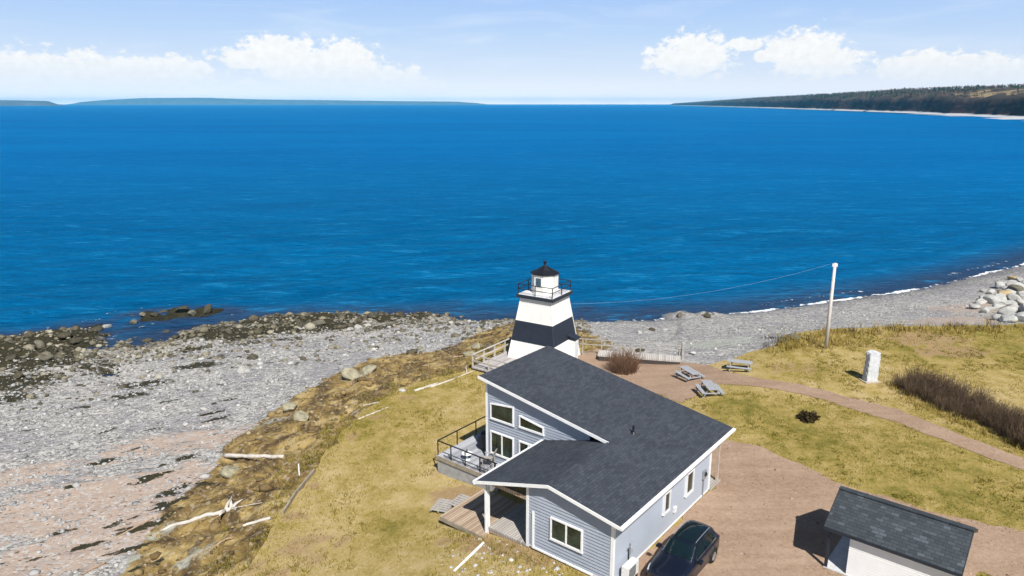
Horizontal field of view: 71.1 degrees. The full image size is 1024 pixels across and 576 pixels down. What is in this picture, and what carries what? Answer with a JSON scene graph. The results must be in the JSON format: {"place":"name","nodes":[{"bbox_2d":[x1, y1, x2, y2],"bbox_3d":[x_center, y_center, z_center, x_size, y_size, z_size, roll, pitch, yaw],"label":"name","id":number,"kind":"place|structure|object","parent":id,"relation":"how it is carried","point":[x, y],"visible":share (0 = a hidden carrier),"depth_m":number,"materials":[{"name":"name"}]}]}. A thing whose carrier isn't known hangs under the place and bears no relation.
{"place":"outdoors","nodes":[
{"label":"outdoors","id":0,"kind":"place"},
{"bbox_2d":[0,100,64,105],"bbox_3d":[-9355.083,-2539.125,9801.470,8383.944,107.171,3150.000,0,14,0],"label":"distant headland","id":1,"kind":"structure","parent":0,"point":[21,103],"depth_m":8777.79,"materials":[{"name":"blue"}]},
{"bbox_2d":[66,98,490,104],"bbox_3d":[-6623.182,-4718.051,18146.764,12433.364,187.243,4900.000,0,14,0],"label":"distant hills","id":2,"kind":"structure","parent":0,"point":[181,101],"depth_m":16566.70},
{"bbox_2d":[462,451,471,460],"bbox_3d":[-2.596,9.701,41.357,0.620,0.410,0.620,11,18,37],"label":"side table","id":3,"kind":"object","parent":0,"point":[467,455],"visible":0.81,"depth_m":41.33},
{"bbox_2d":[0,104,1023,375],"bbox_3d":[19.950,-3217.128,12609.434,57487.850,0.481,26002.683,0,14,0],"label":"sea","id":4,"kind":"structure","parent":0,"point":[118,218],"depth_m":172.88,"materials":[{"name":"blue"}]},
{"bbox_2d":[0,265,1023,575],"bbox_3d":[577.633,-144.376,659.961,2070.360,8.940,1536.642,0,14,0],"label":"beach","id":5,"kind":"structure","parent":0,"point":[84,549],"depth_m":55.13,"materials":[{"name":"gravel"}]},
{"bbox_2d":[5,354,16,360],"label":"boulder","id":6,"kind":"object","parent":5,"relation":"on","point":[12,357],"visible":1,"depth_m":67.40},
{"bbox_2d":[12,372,24,378],"bbox_3d":[-44.698,8.003,64.865,1.050,0.805,0.876,5,15,19],"label":"boulder","id":7,"kind":"object","parent":5,"relation":"on","point":[17,375],"visible":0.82,"depth_m":64.64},
{"bbox_2d":[33,340,44,348],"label":"boulder","id":8,"kind":"object","parent":5,"relation":"on","point":[39,344],"visible":0.99,"depth_m":72.88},
{"bbox_2d":[40,354,53,360],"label":"boulder","id":9,"kind":"object","parent":5,"relation":"on","point":[47,357],"visible":1,"depth_m":67.66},
{"bbox_2d":[56,332,71,338],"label":"boulder","id":10,"kind":"object","parent":5,"relation":"on","point":[64,335],"visible":1,"depth_m":75.10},
{"bbox_2d":[70,337,81,343],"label":"boulder","id":11,"kind":"object","parent":5,"relation":"on","point":[76,340],"visible":1,"depth_m":74.44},
{"bbox_2d":[81,562,105,574],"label":"driftwood log","id":12,"kind":"object","parent":5,"relation":"on","point":[83,573],"visible":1,"depth_m":36.05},
{"bbox_2d":[89,325,103,330],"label":"boulder","id":13,"kind":"object","parent":5,"relation":"on","point":[99,328],"visible":0.91,"depth_m":79.87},
{"bbox_2d":[117,517,153,537],"bbox_3d":[-20.918,13.297,39.843,0.104,0.208,2.059,10,18,34],"label":"driftwood log","id":14,"kind":"object","parent":5,"relation":"on","point":[134,527],"visible":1,"depth_m":39.75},
{"bbox_2d":[175,306,188,311],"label":"boulder","id":15,"kind":"object","parent":5,"relation":"on","point":[183,309],"visible":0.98,"depth_m":85.27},
{"bbox_2d":[187,310,196,315],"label":"boulder","id":16,"kind":"object","parent":5,"relation":"on","point":[192,312],"visible":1,"depth_m":85.25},
{"bbox_2d":[160,496,242,531],"bbox_3d":[-17.093,12.632,39.573,4.415,1.343,1.531,-4,15,-17],"label":"driftwood log","id":17,"kind":"object","parent":5,"relation":"on","point":[226,509],"visible":0.99,"depth_m":39.54,"materials":[{"name":"wood"}]},
{"bbox_2d":[204,304,211,312],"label":"boulder","id":18,"kind":"object","parent":5,"relation":"on","point":[207,308],"visible":1,"depth_m":85.93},
{"bbox_2d":[208,534,233,550],"bbox_3d":[-14.597,12.848,36.822,0.872,0.443,2.040,4,15,15],"label":"driftwood log","id":19,"kind":"object","parent":5,"relation":"on","point":[220,542],"visible":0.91,"depth_m":36.43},
{"bbox_2d":[220,465,240,478],"bbox_3d":[-17.703,11.589,44.967,1.138,0.667,1.181,11,6,-6],"label":"boulder","id":20,"kind":"object","parent":5,"relation":"on","point":[227,471],"visible":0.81,"depth_m":44.68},
{"bbox_2d":[237,365,249,373],"bbox_3d":[-24.258,7.450,64.749,0.940,0.659,1.096,32,33,20],"label":"boulder","id":21,"kind":"object","parent":5,"relation":"on","point":[242,369],"visible":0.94,"depth_m":64.53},
{"bbox_2d":[223,453,284,458],"bbox_3d":[-16.720,10.886,46.339,4.955,1.179,0.310,6,16,22],"label":"driftwood log","id":22,"kind":"object","parent":5,"relation":"on","point":[229,455],"visible":1,"depth_m":46.27,"materials":[{"name":"wood"}]},
{"bbox_2d":[243,516,270,526],"bbox_3d":[-13.320,12.191,37.431,1.415,0.440,0.183,-3,15,-10],"label":"driftwood log","id":23,"kind":"object","parent":5,"relation":"on","point":[257,521],"visible":1,"depth_m":37.38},
{"bbox_2d":[282,402,296,411],"bbox_3d":[-16.932,9.105,54.648,1.052,0.767,1.647,7,6,-14],"label":"boulder","id":24,"kind":"object","parent":5,"relation":"on","point":[289,406],"visible":0.93,"depth_m":54.14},
{"bbox_2d":[282,490,297,514],"bbox_3d":[-12.033,11.673,38.856,0.100,0.362,2.248,1,14,2],"label":"timber edging","id":25,"kind":"object","parent":5,"relation":"on","point":[289,502],"visible":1,"depth_m":38.70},
{"bbox_2d":[0,311,596,409],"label":"reef stones","id":26,"kind":"object","parent":5,"relation":"on","point":[257,331],"visible":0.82,"depth_m":74.85,"materials":[{"name":"stone"}]},
{"bbox_2d":[293,410,308,420],"bbox_3d":[-15.185,9.363,51.604,1.047,0.750,1.494,22,7,-33],"label":"boulder","id":27,"kind":"object","parent":5,"relation":"on","point":[300,415],"visible":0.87,"depth_m":51.41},
{"bbox_2d":[296,469,315,491],"bbox_3d":[-11.797,11.093,41.128,0.100,0.365,2.333,2,15,8],"label":"timber edging","id":28,"kind":"object","parent":5,"relation":"on","point":[306,479],"visible":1,"depth_m":41.02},
{"bbox_2d":[312,320,325,325],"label":"boulder","id":29,"kind":"object","parent":5,"relation":"on","point":[319,322],"visible":0.9,"depth_m":80.71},
{"bbox_2d":[341,367,359,380],"bbox_3d":[-13.634,7.373,60.386,1.357,1.035,1.638,-11,18,-36],"label":"boulder","id":30,"kind":"object","parent":5,"relation":"on","point":[349,373],"visible":0.8,"depth_m":60.15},
{"bbox_2d":[360,365,376,374],"bbox_3d":[-12.225,7.022,61.454,1.351,0.616,1.093,-10,17,-34],"label":"boulder","id":31,"kind":"object","parent":5,"relation":"on","point":[365,370],"visible":0.98,"depth_m":61.21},
{"bbox_2d":[132,322,614,575],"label":"bank stones","id":32,"kind":"object","parent":5,"relation":"on","point":[215,524],"visible":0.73,"depth_m":48.06,"materials":[{"name":"stone"}]},
{"bbox_2d":[414,382,437,390],"bbox_3d":[-6.561,7.592,54.973,2.231,0.232,0.221,-14,20,-43],"label":"driftwood log","id":33,"kind":"object","parent":5,"relation":"on","point":[424,387],"visible":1,"depth_m":54.81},
{"bbox_2d":[463,351,475,356],"bbox_3d":[-3.726,5.727,62.866,1.174,0.553,0.868,-1,14,-2],"label":"boulder","id":34,"kind":"object","parent":5,"relation":"on","point":[467,353],"visible":0.81,"depth_m":62.45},
{"bbox_2d":[471,343,480,349],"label":"boulder","id":35,"kind":"object","parent":5,"relation":"on","point":[475,346],"visible":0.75,"depth_m":66.67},
{"bbox_2d":[0,290,1009,575],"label":"beach stones","id":36,"kind":"object","parent":5,"relation":"on","point":[144,448],"visible":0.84,"depth_m":59.40,"materials":[{"name":"stone"}]},
{"bbox_2d":[678,342,684,359],"bbox_3d":[14.264,5.301,60.392,0.456,1.650,0.212,0,14,0],"label":"gate post","id":37,"kind":"object","parent":5,"relation":"on","point":[682,351],"visible":0.91,"depth_m":60.36,"materials":[{"name":"grey wood"}]},
{"bbox_2d":[788,333,799,338],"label":"boulder","id":38,"kind":"object","parent":5,"relation":"on","point":[795,335],"visible":0.45,"depth_m":63.01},
{"bbox_2d":[969,304,980,308],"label":"boulder","id":39,"kind":"object","parent":5,"relation":"on","point":[975,306],"visible":1,"depth_m":81.63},
{"bbox_2d":[975,298,987,303],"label":"boulder","id":40,"kind":"object","parent":5,"relation":"on","point":[980,301],"visible":0.88,"depth_m":85.29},
{"bbox_2d":[980,307,989,312],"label":"boulder","id":41,"kind":"object","parent":5,"relation":"on","point":[985,310],"visible":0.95,"depth_m":79.24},
{"bbox_2d":[987,289,994,293],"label":"boulder","id":42,"kind":"object","parent":5,"relation":"on","point":[991,291],"visible":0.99,"depth_m":91.70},
{"bbox_2d":[983,295,1000,303],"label":"boulder","id":43,"kind":"object","parent":5,"relation":"on","point":[991,299],"visible":0.79,"depth_m":84.87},
{"bbox_2d":[991,314,1000,319],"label":"boulder","id":44,"kind":"object","parent":5,"relation":"on","point":[994,316],"visible":0.55,"depth_m":74.16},
{"bbox_2d":[992,303,1006,308],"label":"boulder","id":45,"kind":"object","parent":5,"relation":"on","point":[998,305],"visible":0.87,"depth_m":81.14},
{"bbox_2d":[995,281,1004,288],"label":"boulder","id":46,"kind":"object","parent":5,"relation":"on","point":[998,284],"visible":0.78,"depth_m":94.88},
{"bbox_2d":[995,293,1006,301],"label":"boulder","id":47,"kind":"object","parent":5,"relation":"on","point":[1002,297],"visible":0.5,"depth_m":86.47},
{"bbox_2d":[997,290,1011,294],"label":"boulder","id":48,"kind":"object","parent":5,"relation":"on","point":[1005,292],"visible":0.42,"depth_m":88.86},
{"bbox_2d":[997,306,1017,314],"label":"boulder","id":49,"kind":"object","parent":5,"relation":"on","point":[1007,310],"visible":0.69,"depth_m":77.03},
{"bbox_2d":[999,314,1017,321],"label":"boulder","id":50,"kind":"object","parent":5,"relation":"on","point":[1008,318],"visible":0.93,"depth_m":72.39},
{"bbox_2d":[1004,300,1017,305],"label":"boulder","id":51,"kind":"object","parent":5,"relation":"on","point":[1008,302],"visible":0.6,"depth_m":82.91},
{"bbox_2d":[1006,280,1016,285],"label":"boulder","id":52,"kind":"object","parent":5,"relation":"on","point":[1009,282],"visible":0.56,"depth_m":96.67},
{"bbox_2d":[1006,293,1020,300],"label":"boulder","id":53,"kind":"object","parent":5,"relation":"on","point":[1011,296],"visible":0.65,"depth_m":86.25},
{"bbox_2d":[1009,303,1020,312],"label":"boulder","id":54,"kind":"object","parent":5,"relation":"on","point":[1015,305],"visible":0.43,"depth_m":78.57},
{"bbox_2d":[1007,284,1023,291],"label":"boulder","id":55,"kind":"object","parent":5,"relation":"on","point":[1016,288],"visible":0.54,"depth_m":90.89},
{"bbox_2d":[1015,312,1023,321],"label":"boulder","id":56,"kind":"object","parent":5,"relation":"on","point":[1019,315],"visible":0.65,"depth_m":72.20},
{"bbox_2d":[1016,298,1023,305],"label":"boulder","id":57,"kind":"object","parent":5,"relation":"on","point":[1020,301],"visible":0.66,"depth_m":82.47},
{"bbox_2d":[1016,291,1023,297],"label":"boulder","id":58,"kind":"object","parent":5,"relation":"on","point":[1020,294],"visible":0.7,"depth_m":88.14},
{"bbox_2d":[0,0,1023,103],"label":"sky","id":59,"kind":"structure","parent":0,"point":[54,51],"materials":[{"name":"blue"}]},
{"bbox_2d":[178,324,1023,575],"bbox_3d":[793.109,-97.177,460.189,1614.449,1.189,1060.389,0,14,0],"label":"lawn","id":60,"kind":"structure","parent":0,"point":[419,497],"depth_m":42.79,"materials":[{"name":"plant"}]},
{"bbox_2d":[430,498,452,512],"bbox_3d":[-3.679,11.558,38.026,0.920,0.112,1.180,5,15,18],"label":"pallet","id":61,"kind":"object","parent":60,"relation":"on","point":[447,507],"visible":0.94,"depth_m":37.91,"materials":[{"name":"grey wood"}]},
{"bbox_2d":[429,364,473,386],"bbox_3d":[-4.755,6.936,56.698,0.643,0.600,4.816,12,18,38],"label":"driftwood log","id":62,"kind":"object","parent":60,"relation":"on","point":[450,379],"visible":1,"depth_m":56.10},
{"bbox_2d":[448,494,469,506],"bbox_3d":[-2.721,11.420,38.323,0.920,0.112,1.180,9,17,32],"label":"pallet","id":63,"kind":"object","parent":60,"relation":"on","point":[459,497],"visible":0.62,"depth_m":38.42,"materials":[{"name":"grey wood"}]},
{"bbox_2d":[453,542,483,570],"bbox_3d":[-1.976,12.376,33.003,0.130,0.154,2.515,8,16,28],"label":"drain pipe","id":64,"kind":"object","parent":60,"relation":"on","point":[469,556],"visible":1,"depth_m":32.94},
{"bbox_2d":[471,337,515,372],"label":"timber deck","id":65,"kind":"structure","parent":60,"relation":"on","point":[492,363],"depth_m":59.02,"materials":[{"name":"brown wood"}]},
{"bbox_2d":[441,538,562,575],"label":"rocks","id":66,"kind":"object","parent":60,"relation":"on","point":[512,559],"depth_m":32.19,"materials":[{"name":"stone"}]},
{"bbox_2d":[507,261,580,358],"bbox_3d":[2.887,2.054,60.191,5.136,8.842,4.772,9,17,31],"label":"lighthouse","id":67,"kind":"object","parent":60,"relation":"on","point":[544,316],"visible":0.91,"depth_m":59.12,"materials":[{"name":"white paint"}]},
{"bbox_2d":[567,332,579,357],"bbox_3d":[5.146,4.947,60.568,0.930,2.250,0.900,9,17,31],"label":"door porch","id":68,"kind":"structure","parent":67,"relation":"in","point":[573,342],"depth_m":60.27,"materials":[{"name":"white paint"}]},
{"bbox_2d":[436,346,735,575],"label":"house","id":69,"kind":"structure","parent":60,"relation":"on","point":[606,469],"depth_m":35.93,"materials":[{"name":"grey"}]},
{"bbox_2d":[478,430,485,449],"bbox_3d":[-1.442,9.057,42.354,1.080,1.160,0.540,11,18,37],"label":"barbecue grill","id":70,"kind":"object","parent":69,"relation":"on","point":[482,441],"visible":0.49,"depth_m":42.26,"materials":[{"name":"black metal"}]},
{"bbox_2d":[481,449,496,466],"bbox_3d":[-1.269,9.589,40.602,0.760,1.004,0.590,5,15,18],"label":"deck chair","id":71,"kind":"object","parent":69,"relation":"on","point":[488,457],"visible":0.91,"depth_m":40.52,"materials":[{"name":"grey wood"}]},
{"bbox_2d":[490,430,513,459],"bbox_3d":[-0.552,8.903,40.461,1.750,1.428,0.125,11,18,37],"label":"window","id":72,"kind":"structure","parent":69,"relation":"in","point":[504,444],"depth_m":40.44,"materials":[{"name":"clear glass"}]},
{"bbox_2d":[490,402,514,426],"bbox_3d":[-0.552,6.957,39.959,1.750,1.167,0.125,11,18,37],"label":"window","id":73,"kind":"structure","parent":69,"relation":"in","point":[504,414],"depth_m":39.92,"materials":[{"name":"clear glass"}]},
{"bbox_2d":[519,440,531,452],"bbox_3d":[0.930,9.130,39.297,1.420,1.288,0.125,11,18,37],"label":"window","id":74,"kind":"structure","parent":69,"relation":"in","point":[522,445],"depth_m":39.43,"materials":[{"name":"clear glass"}]},
{"bbox_2d":[518,415,544,435],"bbox_3d":[1.054,7.421,38.757,1.740,0.747,0.125,11,18,37],"label":"window","id":75,"kind":"structure","parent":69,"relation":"in","point":[524,423],"depth_m":38.79,"materials":[{"name":"clear glass"}]},
{"bbox_2d":[549,516,583,553],"bbox_3d":[2.405,10.897,31.663,1.780,1.147,0.125,11,18,37],"label":"window","id":76,"kind":"structure","parent":69,"relation":"in","point":[565,534],"depth_m":31.62,"materials":[{"name":"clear glass"}]},
{"bbox_2d":[662,489,671,515],"bbox_3d":[7.309,10.115,33.860,0.125,1.128,0.680,11,18,37],"label":"window","id":77,"kind":"structure","parent":69,"relation":"in","point":[667,496],"depth_m":33.82,"materials":[{"name":"clear glass"}]},
{"bbox_2d":[684,468,694,497],"bbox_3d":[8.855,9.700,35.757,0.125,1.268,0.880,11,18,37],"label":"window","id":78,"kind":"structure","parent":69,"relation":"in","point":[689,480],"depth_m":35.74,"materials":[{"name":"clear glass"}]},
{"bbox_2d":[674,366,705,381],"bbox_3d":[13.655,6.659,55.122,1.630,0.751,1.843,-5,15,-20],"label":"picnic table","id":79,"kind":"object","parent":60,"relation":"on","point":[690,370],"visible":0.98,"depth_m":54.75,"materials":[{"name":"grey wood"}]},
{"bbox_2d":[694,380,724,397],"bbox_3d":[14.126,7.273,51.280,1.630,0.751,1.843,-1,14,-3],"label":"picnic table","id":80,"kind":"object","parent":60,"relation":"on","point":[709,384],"visible":1,"depth_m":51.05,"materials":[{"name":"grey wood"}]},
{"bbox_2d":[726,358,752,372],"bbox_3d":[17.781,6.070,56.010,1.843,0.751,1.630,6,15,21],"label":"picnic table","id":81,"kind":"object","parent":60,"relation":"on","point":[730,360],"visible":1,"depth_m":55.70,"materials":[{"name":"grey wood"}]},
{"bbox_2d":[795,409,820,423],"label":"bush","id":82,"kind":"object","parent":60,"relation":"on","point":[806,416],"visible":1,"depth_m":46.48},
{"bbox_2d":[824,263,837,348],"bbox_3d":[26.489,1.691,59.594,0.456,7.659,0.475,0,14,0],"label":"utility pole","id":83,"kind":"object","parent":60,"relation":"on","point":[834,266],"visible":0.94,"depth_m":59.50,"materials":[{"name":"white wood"}]},
{"bbox_2d":[859,350,880,383],"bbox_3d":[26.523,5.825,52.883,1.170,2.483,0.900,-2,15,-8],"label":"stone monument","id":84,"kind":"object","parent":60,"relation":"on","point":[871,368],"visible":1,"depth_m":52.70,"materials":[{"name":"stone"}]},
{"bbox_2d":[761,321,1001,347],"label":"shore scrub","id":85,"kind":"object","parent":60,"relation":"on","point":[768,344],"visible":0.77,"depth_m":65.12,"materials":[{"name":"plant"}]},
{"bbox_2d":[766,316,1023,453],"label":"tall grass","id":86,"kind":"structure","parent":60,"relation":"on","point":[836,338],"depth_m":61.73,"materials":[{"name":"plant"}]},
{"bbox_2d":[889,372,913,389],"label":"hedge shrub","id":87,"kind":"object","parent":60,"relation":"on","point":[896,379],"visible":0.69,"depth_m":51.74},
{"bbox_2d":[901,374,932,397],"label":"hedge shrub","id":88,"kind":"object","parent":60,"relation":"on","point":[915,389],"visible":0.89,"depth_m":50.31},
{"bbox_2d":[902,363,941,389],"bbox_3d":[29.287,6.398,51.314,2.908,2.016,2.966,10,18,35],"label":"hedge shrub","id":89,"kind":"object","parent":60,"relation":"on","point":[911,374],"visible":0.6,"depth_m":51.35,"materials":[{"name":"plant"}]},
{"bbox_2d":[911,375,948,397],"bbox_3d":[29.554,6.848,50.136,2.622,1.705,2.491,-4,15,-14],"label":"hedge shrub","id":90,"kind":"object","parent":60,"relation":"on","point":[929,385],"visible":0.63,"depth_m":50.01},
{"bbox_2d":[919,381,951,403],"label":"hedge shrub","id":91,"kind":"object","parent":60,"relation":"on","point":[927,395],"visible":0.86,"depth_m":49.34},
{"bbox_2d":[919,368,955,389],"bbox_3d":[30.282,6.667,50.982,2.524,1.708,2.498,7,16,25],"label":"hedge shrub","id":92,"kind":"object","parent":60,"relation":"on","point":[938,377],"visible":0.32,"depth_m":51.14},
{"bbox_2d":[929,390,959,412],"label":"hedge shrub","id":93,"kind":"object","parent":60,"relation":"on","point":[943,405],"visible":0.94,"depth_m":47.87,"materials":[{"name":"plant"}]},
{"bbox_2d":[930,384,965,404],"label":"hedge shrub","id":94,"kind":"object","parent":60,"relation":"on","point":[944,395],"visible":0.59,"depth_m":48.82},
{"bbox_2d":[933,374,974,399],"bbox_3d":[30.675,6.868,49.819,2.711,1.842,2.657,12,19,39],"label":"hedge shrub","id":95,"kind":"object","parent":60,"relation":"on","point":[949,382],"visible":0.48,"depth_m":49.81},
{"bbox_2d":[948,401,985,420],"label":"hedge shrub","id":96,"kind":"object","parent":60,"relation":"on","point":[967,413],"visible":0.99,"depth_m":46.68,"materials":[{"name":"plant"}]},
{"bbox_2d":[954,390,986,413],"bbox_3d":[30.462,7.617,47.858,2.078,1.406,2.057,-3,15,-12],"label":"hedge shrub","id":97,"kind":"object","parent":60,"relation":"on","point":[966,401],"visible":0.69,"depth_m":47.68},
{"bbox_2d":[949,381,997,406],"bbox_3d":[31.140,7.127,48.613,2.864,1.960,3.014,0,14,1],"label":"hedge shrub","id":98,"kind":"object","parent":60,"relation":"on","point":[975,393],"visible":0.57,"depth_m":48.43,"materials":[{"name":"plant"}]},
{"bbox_2d":[971,397,1003,422],"bbox_3d":[30.832,7.899,46.436,2.266,1.540,2.222,-5,15,-17],"label":"hedge shrub","id":99,"kind":"object","parent":60,"relation":"on","point":[987,406],"visible":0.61,"depth_m":46.51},
{"bbox_2d":[977,407,1005,427],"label":"hedge shrub","id":100,"kind":"object","parent":60,"relation":"on","point":[984,422],"visible":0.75,"depth_m":45.67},
{"bbox_2d":[976,391,1014,409],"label":"hedge shrub","id":101,"kind":"object","parent":60,"relation":"on","point":[991,403],"visible":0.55,"depth_m":47.37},
{"bbox_2d":[985,407,1023,437],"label":"hedge shrub","id":102,"kind":"object","parent":60,"relation":"on","point":[999,427],"visible":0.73,"depth_m":44.52,"materials":[{"name":"plant"}]},
{"bbox_2d":[990,406,1022,427],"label":"hedge shrub","id":103,"kind":"object","parent":60,"relation":"on","point":[1004,415],"visible":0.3,"depth_m":45.42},
{"bbox_2d":[990,401,1023,418],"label":"hedge shrub","id":104,"kind":"object","parent":60,"relation":"on","point":[1005,408],"visible":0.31,"depth_m":46.23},
{"bbox_2d":[1002,409,1023,434],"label":"hedge shrub","id":105,"kind":"object","parent":60,"relation":"on","point":[1011,419],"visible":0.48,"depth_m":44.30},
{"bbox_2d":[1003,416,1023,445],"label":"hedge shrub","id":106,"kind":"object","parent":60,"relation":"on","point":[1014,436],"visible":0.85,"depth_m":43.35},
{"bbox_2d":[1003,403,1023,421],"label":"hedge shrub","id":107,"kind":"object","parent":60,"relation":"on","point":[1014,410],"visible":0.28,"depth_m":45.44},
{"bbox_2d":[1015,420,1023,448],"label":"hedge shrub","id":108,"kind":"object","parent":60,"relation":"on","point":[1022,440],"visible":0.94,"depth_m":42.96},
{"bbox_2d":[578,348,1023,469],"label":"footpath","id":109,"kind":"structure","parent":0,"point":[661,379],"depth_m":52.19,"materials":[{"name":"gravel"}]},
{"bbox_2d":[603,346,644,374],"bbox_3d":[9.216,5.796,57.550,3.403,2.211,3.418,-9,17,-32],"label":"bare shrub","id":110,"kind":"object","parent":109,"relation":"on","point":[629,363],"visible":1,"depth_m":57.39,"materials":[{"name":"plant"}]},
{"bbox_2d":[579,338,680,364],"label":"walkway","id":111,"kind":"structure","parent":109,"relation":"on","point":[659,358],"depth_m":60.10,"materials":[{"name":"grey wood"}]},
{"bbox_2d":[638,391,1023,575],"bbox_3d":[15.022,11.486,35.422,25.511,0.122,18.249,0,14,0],"label":"driveway","id":112,"kind":"structure","parent":0,"point":[783,557],"depth_m":35.05,"materials":[{"name":"gravel"}]},
{"bbox_2d":[621,548,638,575],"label":"heat pump","id":113,"kind":"object","parent":112,"relation":"on","point":[630,566],"visible":1,"depth_m":30.89,"materials":[{"name":"plastic"}]},
{"bbox_2d":[647,520,719,575],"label":"parked car","id":114,"kind":"object","parent":112,"relation":"on","point":[689,547],"visible":1,"depth_m":31.09,"materials":[{"name":"paint"}]},
{"bbox_2d":[823,486,977,575],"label":"shed","id":115,"kind":"structure","parent":112,"relation":"on","point":[882,537],"depth_m":30.27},
{"bbox_2d":[671,87,1023,119],"bbox_3d":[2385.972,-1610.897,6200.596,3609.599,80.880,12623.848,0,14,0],"label":"coast","id":116,"kind":"structure","parent":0,"point":[1001,105],"depth_m":2020.32},
{"bbox_2d":[673,83,1023,103],"bbox_3d":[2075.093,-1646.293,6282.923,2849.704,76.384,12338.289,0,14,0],"label":"forest","id":117,"kind":"object","parent":116,"relation":"on","point":[942,90],"visible":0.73,"depth_m":2420.07,"materials":[{"name":"plant"}]},
{"bbox_2d":[955,88,1023,97],"bbox_3d":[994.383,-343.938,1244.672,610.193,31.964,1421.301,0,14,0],"label":"field","id":118,"kind":"structure","parent":0,"point":[991,94],"depth_m":1680.19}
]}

